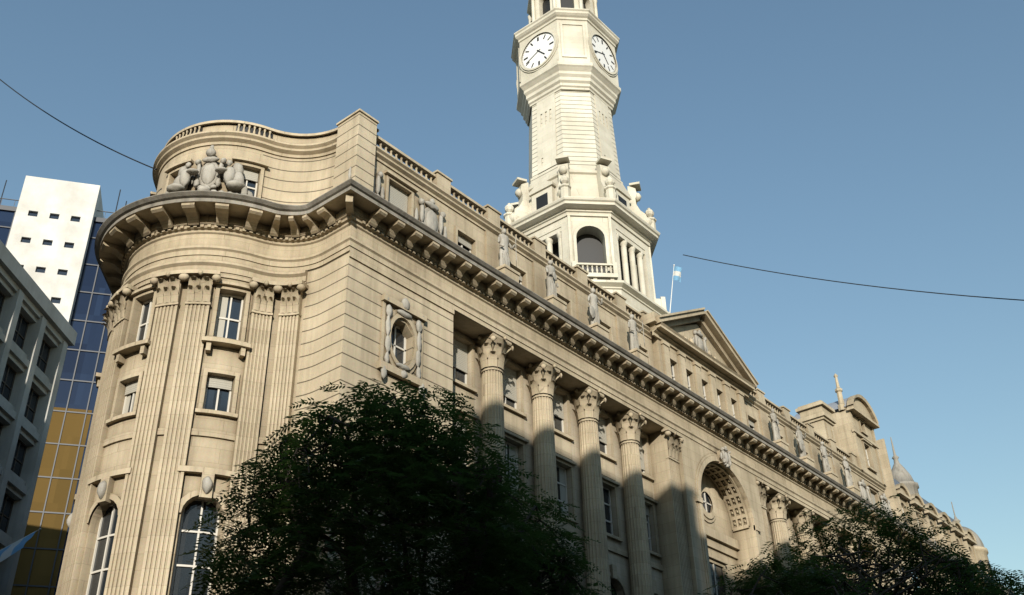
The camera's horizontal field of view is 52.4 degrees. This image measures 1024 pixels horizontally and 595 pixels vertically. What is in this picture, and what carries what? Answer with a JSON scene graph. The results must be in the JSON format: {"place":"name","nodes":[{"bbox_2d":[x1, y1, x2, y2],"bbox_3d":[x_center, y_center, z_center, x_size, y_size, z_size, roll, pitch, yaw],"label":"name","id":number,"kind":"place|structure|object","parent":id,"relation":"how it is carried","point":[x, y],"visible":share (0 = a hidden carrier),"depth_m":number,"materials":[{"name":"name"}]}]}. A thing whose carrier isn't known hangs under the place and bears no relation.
{"place":"outdoors","nodes":[
{"label":"outdoors","id":0,"kind":"place"},
{"bbox_2d":[0,0,1023,594],"label":"sky","id":1,"kind":"structure","parent":0,"point":[880,143],"materials":[{"name":"blue"}]},
{"bbox_2d":[504,0,669,314],"bbox_3d":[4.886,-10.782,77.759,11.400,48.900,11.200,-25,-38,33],"label":"palace tower","id":2,"kind":"structure","parent":0,"point":[576,204],"depth_m":74.52,"materials":[{"name":"white stone"}]},
{"label":"ground","id":3,"kind":"structure","parent":0,"visible":0},
{"bbox_2d":[0,176,126,594],"bbox_3d":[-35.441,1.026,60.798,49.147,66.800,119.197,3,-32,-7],"label":"neighbour buildings","id":4,"kind":"structure","parent":3,"relation":"on","point":[55,294],"depth_m":86.85,"materials":[{"name":"concrete"}]},
{"bbox_2d":[0,528,40,561],"bbox_3d":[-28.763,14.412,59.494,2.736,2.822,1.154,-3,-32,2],"label":"street flag","id":5,"kind":"object","parent":4,"relation":"attached to","point":[10,549],"depth_m":59.33,"materials":[{"name":"blue fabric"}]},
{"bbox_2d":[56,108,1013,594],"bbox_3d":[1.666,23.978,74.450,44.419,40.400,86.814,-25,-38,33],"label":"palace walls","id":6,"kind":"structure","parent":3,"relation":"on","point":[236,324],"depth_m":44.92,"materials":[{"name":"beige stone"}]},
{"bbox_2d":[0,79,156,169],"bbox_3d":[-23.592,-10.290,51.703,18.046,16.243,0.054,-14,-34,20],"label":"overhead cable","id":7,"kind":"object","parent":6,"relation":"attached to","point":[76,130],"visible":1,"depth_m":48.38,"materials":[{"name":"black"}]},
{"bbox_2d":[66,145,900,574],"bbox_3d":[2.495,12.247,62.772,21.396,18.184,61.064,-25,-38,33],"label":"sculptures","id":8,"kind":"object","parent":6,"relation":"attached to","point":[208,175],"visible":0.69,"depth_m":44.73,"materials":[{"name":"stone"}]},
{"bbox_2d":[670,264,681,311],"bbox_3d":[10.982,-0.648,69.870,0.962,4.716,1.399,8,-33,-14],"label":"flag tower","id":9,"kind":"structure","parent":6,"relation":"attached to","point":[677,273],"depth_m":70.64,"materials":[{"name":"white paint"}]},
{"bbox_3d":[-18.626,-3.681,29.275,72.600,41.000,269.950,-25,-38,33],"label":"buildings","id":10,"kind":"object","parent":3,"relation":"on","visible":0},
{"bbox_2d":[683,254,1023,300],"bbox_3d":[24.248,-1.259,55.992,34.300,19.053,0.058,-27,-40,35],"label":"cable","id":11,"kind":"structure","parent":10,"relation":"attached to","point":[859,284],"depth_m":60.14,"materials":[{"name":"black"}]},
{"bbox_3d":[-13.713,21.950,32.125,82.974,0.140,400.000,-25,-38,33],"label":"street paving","id":12,"kind":"structure","parent":0,"visible":0},
{"bbox_2d":[179,378,566,594],"bbox_3d":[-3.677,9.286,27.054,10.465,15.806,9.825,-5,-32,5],"label":"tree","id":13,"kind":"object","parent":12,"relation":"on","point":[393,474],"visible":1,"depth_m":27.19,"materials":[{"name":"green plant"}]},
{"bbox_2d":[429,482,616,594],"bbox_3d":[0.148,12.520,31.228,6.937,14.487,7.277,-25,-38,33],"label":"tree","id":14,"kind":"object","parent":12,"relation":"on","point":[566,584],"visible":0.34,"depth_m":32.57,"materials":[{"name":"green plant"}]},
{"bbox_2d":[696,552,888,594],"bbox_3d":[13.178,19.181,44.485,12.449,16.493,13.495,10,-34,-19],"label":"tree","id":15,"kind":"object","parent":12,"relation":"on","point":[824,579],"visible":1,"depth_m":46.45,"materials":[{"name":"green plant"}]},
{"bbox_2d":[734,494,1007,594],"bbox_3d":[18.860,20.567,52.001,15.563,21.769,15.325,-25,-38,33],"label":"tree","id":16,"kind":"object","parent":12,"relation":"on","point":[954,567],"visible":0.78,"depth_m":54.10,"materials":[{"name":"green plant"}]},
{"bbox_2d":[870,556,1023,594],"bbox_3d":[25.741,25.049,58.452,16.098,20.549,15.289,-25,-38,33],"label":"tree","id":17,"kind":"object","parent":12,"relation":"on","point":[1009,582],"visible":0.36,"depth_m":60.13,"materials":[{"name":"green plant"}]}
]}

